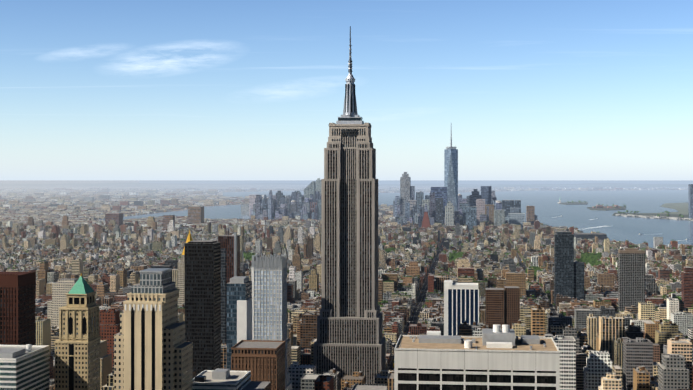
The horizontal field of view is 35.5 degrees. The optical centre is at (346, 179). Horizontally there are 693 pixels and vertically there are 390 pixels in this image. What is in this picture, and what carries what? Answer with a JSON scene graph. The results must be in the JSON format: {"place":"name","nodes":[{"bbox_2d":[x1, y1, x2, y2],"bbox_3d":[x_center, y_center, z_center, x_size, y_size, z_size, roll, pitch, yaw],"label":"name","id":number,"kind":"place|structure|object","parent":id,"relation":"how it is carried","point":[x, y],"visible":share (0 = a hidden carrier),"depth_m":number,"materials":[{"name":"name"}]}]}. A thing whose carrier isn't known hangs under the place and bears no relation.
{"place":"outdoors","nodes":[
{"label":"outdoors","id":0,"kind":"place"},
{"bbox_2d":[0,183,687,186],"bbox_3d":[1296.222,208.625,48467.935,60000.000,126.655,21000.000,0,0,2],"label":"distant hills","id":1,"kind":"structure","parent":0,"point":[479,185],"depth_m":47623.89,"materials":[{"name":"grey"}]},
{"bbox_2d":[97,213,591,369],"bbox_3d":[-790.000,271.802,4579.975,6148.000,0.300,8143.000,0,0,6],"label":"pavements","id":2,"kind":"structure","parent":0,"point":[424,283],"depth_m":2536.73,"materials":[{"name":"concrete"}]},
{"bbox_2d":[0,272,34,344],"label":"high-rise building","id":3,"kind":"structure","parent":2,"relation":"on","point":[17,308],"depth_m":893.04,"materials":[{"name":"brown brick"}]},
{"bbox_2d":[0,344,49,389],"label":"office building","id":4,"kind":"structure","parent":2,"relation":"on","point":[25,367],"depth_m":760.07,"materials":[{"name":"white concrete"}]},
{"bbox_2d":[114,268,192,389],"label":"skyscraper","id":5,"kind":"structure","parent":2,"relation":"on","point":[153,349],"depth_m":640.86,"materials":[{"name":"beige stone"}]},
{"bbox_2d":[0,190,692,389],"bbox_3d":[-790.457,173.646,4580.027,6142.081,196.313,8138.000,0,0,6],"label":"city buildings","id":6,"kind":"structure","parent":2,"relation":"on","point":[609,360],"depth_m":2545.16,"materials":[{"name":"brown brick"}]},
{"bbox_2d":[0,236,692,389],"bbox_3d":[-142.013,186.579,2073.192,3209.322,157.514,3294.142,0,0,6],"label":"roof tanks","id":7,"kind":"object","parent":6,"relation":"on","point":[484,326],"visible":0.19,"depth_m":2387.74,"materials":[{"name":"metal"}]},
{"bbox_2d":[1,200,692,340],"bbox_3d":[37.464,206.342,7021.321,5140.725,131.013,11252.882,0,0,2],"label":"trees","id":8,"kind":"object","parent":2,"relation":"on","point":[591,259],"visible":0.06,"depth_m":3578.57,"materials":[{"name":"green plant"}]},
{"bbox_2d":[485,286,519,328],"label":"office building","id":9,"kind":"structure","parent":2,"relation":"on","point":[502,306],"depth_m":1480.03,"materials":[{"name":"brown brick"}]},
{"bbox_2d":[0,180,692,233],"bbox_3d":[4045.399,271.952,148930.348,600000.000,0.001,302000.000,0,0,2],"label":"ground","id":10,"kind":"structure","parent":0,"point":[173,187],"depth_m":41948.60,"materials":[{"name":"grey"}]},
{"bbox_2d":[47,278,95,325],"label":"high-rise building","id":11,"kind":"structure","parent":10,"relation":"on","point":[61,288],"depth_m":1699.56,"materials":[{"name":"beige concrete"}]},
{"bbox_2d":[54,273,100,389],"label":"green-roofed tower","id":12,"kind":"structure","parent":10,"relation":"on","point":[77,354],"depth_m":792.52,"materials":[{"name":"stone"}]},
{"bbox_2d":[178,230,192,305],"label":"gold-topped tower","id":13,"kind":"structure","parent":10,"relation":"on","point":[181,278],"depth_m":2095.94,"materials":[{"name":"stone"}]},
{"bbox_2d":[185,240,220,375],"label":"skyscraper","id":14,"kind":"structure","parent":10,"relation":"on","point":[203,296],"depth_m":1090.02,"materials":[{"name":"black glass"}]},
{"bbox_2d":[218,232,239,343],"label":"high-rise building","id":15,"kind":"structure","parent":10,"relation":"on","point":[230,256],"depth_m":1239.52,"materials":[{"name":"red stone"},{"name":"dark glass"}]},
{"bbox_2d":[193,368,270,389],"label":"ribbon window block","id":16,"kind":"structure","parent":10,"relation":"on","point":[221,379],"depth_m":705.62,"materials":[{"name":"white concrete"}]},
{"bbox_2d":[227,276,251,369],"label":"blue glass tower","id":17,"kind":"structure","parent":10,"relation":"on","point":[239,308],"depth_m":888.39,"materials":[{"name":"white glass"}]},
{"bbox_2d":[231,340,285,389],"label":"office building","id":18,"kind":"structure","parent":10,"relation":"on","point":[262,360],"depth_m":838.09,"materials":[{"name":"brick"}]},
{"bbox_2d":[251,253,286,389],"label":"skyscraper","id":19,"kind":"structure","parent":10,"relation":"on","point":[269,295],"depth_m":987.94,"materials":[{"name":"pale glass"},{"name":"silver metal"}]},
{"bbox_2d":[0,187,687,212],"bbox_3d":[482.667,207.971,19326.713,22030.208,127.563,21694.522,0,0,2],"label":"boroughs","id":20,"kind":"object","parent":10,"relation":"on","point":[164,201],"visible":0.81,"depth_m":14527.84,"materials":[{"name":"grey"}]},
{"bbox_2d":[313,26,385,389],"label":"skyscraper","id":21,"kind":"structure","parent":10,"relation":"on","point":[350,339],"depth_m":1286.85,"materials":[{"name":"stone"}]},
{"bbox_2d":[105,172,692,252],"bbox_3d":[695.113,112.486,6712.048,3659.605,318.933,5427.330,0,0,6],"label":"distant skyline buildings","id":22,"kind":"structure","parent":10,"relation":"on","point":[479,204],"depth_m":6266.65,"materials":[{"name":"grey"}]},
{"bbox_2d":[298,238,555,367],"bbox_3d":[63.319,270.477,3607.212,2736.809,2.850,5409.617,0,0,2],"label":"cars","id":23,"kind":"object","parent":10,"relation":"on","point":[426,291],"visible":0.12,"depth_m":2596.81,"materials":[{"name":"blue paint"}]},
{"bbox_2d":[444,130,457,210],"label":"skyscraper","id":24,"kind":"structure","parent":10,"relation":"on","point":[451,168],"depth_m":6475.30,"materials":[{"name":"blue glass"}]},
{"bbox_2d":[444,280,478,335],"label":"office building","id":25,"kind":"structure","parent":10,"relation":"on","point":[461,302],"depth_m":1482.40,"materials":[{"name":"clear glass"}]},
{"bbox_2d":[394,324,559,389],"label":"white office tower","id":26,"kind":"structure","parent":10,"relation":"on","point":[496,357],"depth_m":585.66,"materials":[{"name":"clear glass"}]},
{"bbox_2d":[554,231,583,308],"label":"high-rise building","id":27,"kind":"structure","parent":10,"relation":"on","point":[568,276],"depth_m":2273.58,"materials":[{"name":"glass"}]},
{"bbox_2d":[618,248,644,311],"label":"building","id":28,"kind":"structure","parent":10,"relation":"on","point":[631,276],"depth_m":2071.49,"materials":[{"name":"grey concrete"}]},
{"bbox_2d":[0,0,692,179],"label":"sky","id":29,"kind":"structure","parent":0,"point":[90,89],"materials":[{"name":"blue"}]},
{"bbox_2d":[99,181,692,247],"bbox_3d":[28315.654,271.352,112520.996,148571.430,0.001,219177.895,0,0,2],"label":"water","id":30,"kind":"structure","parent":0,"point":[549,210],"depth_m":10874.36,"materials":[{"name":"blue liquid"}]},
{"bbox_2d":[559,215,687,240],"bbox_3d":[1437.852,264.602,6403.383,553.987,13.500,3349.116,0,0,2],"label":"boat wakes","id":31,"kind":"object","parent":30,"relation":"on","point":[607,226],"visible":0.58,"depth_m":6115.41,"materials":[{"name":"white liquid"}]},
{"bbox_2d":[292,227,650,369],"bbox_3d":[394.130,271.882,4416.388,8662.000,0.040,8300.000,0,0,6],"label":"roads","id":32,"kind":"structure","parent":0,"point":[415,317],"depth_m":2453.08,"materials":[{"name":"grey asphalt"}]},
{"bbox_2d":[558,202,690,220],"bbox_3d":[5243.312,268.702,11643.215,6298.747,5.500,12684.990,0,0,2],"label":"shore land","id":33,"kind":"structure","parent":0,"point":[681,208],"depth_m":9766.00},
{"bbox_2d":[231,187,692,220],"bbox_3d":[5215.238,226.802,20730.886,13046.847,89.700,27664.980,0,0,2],"label":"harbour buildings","id":34,"kind":"structure","parent":33,"relation":"on","point":[642,216],"depth_m":12295.33,"materials":[{"name":"beige stone"}]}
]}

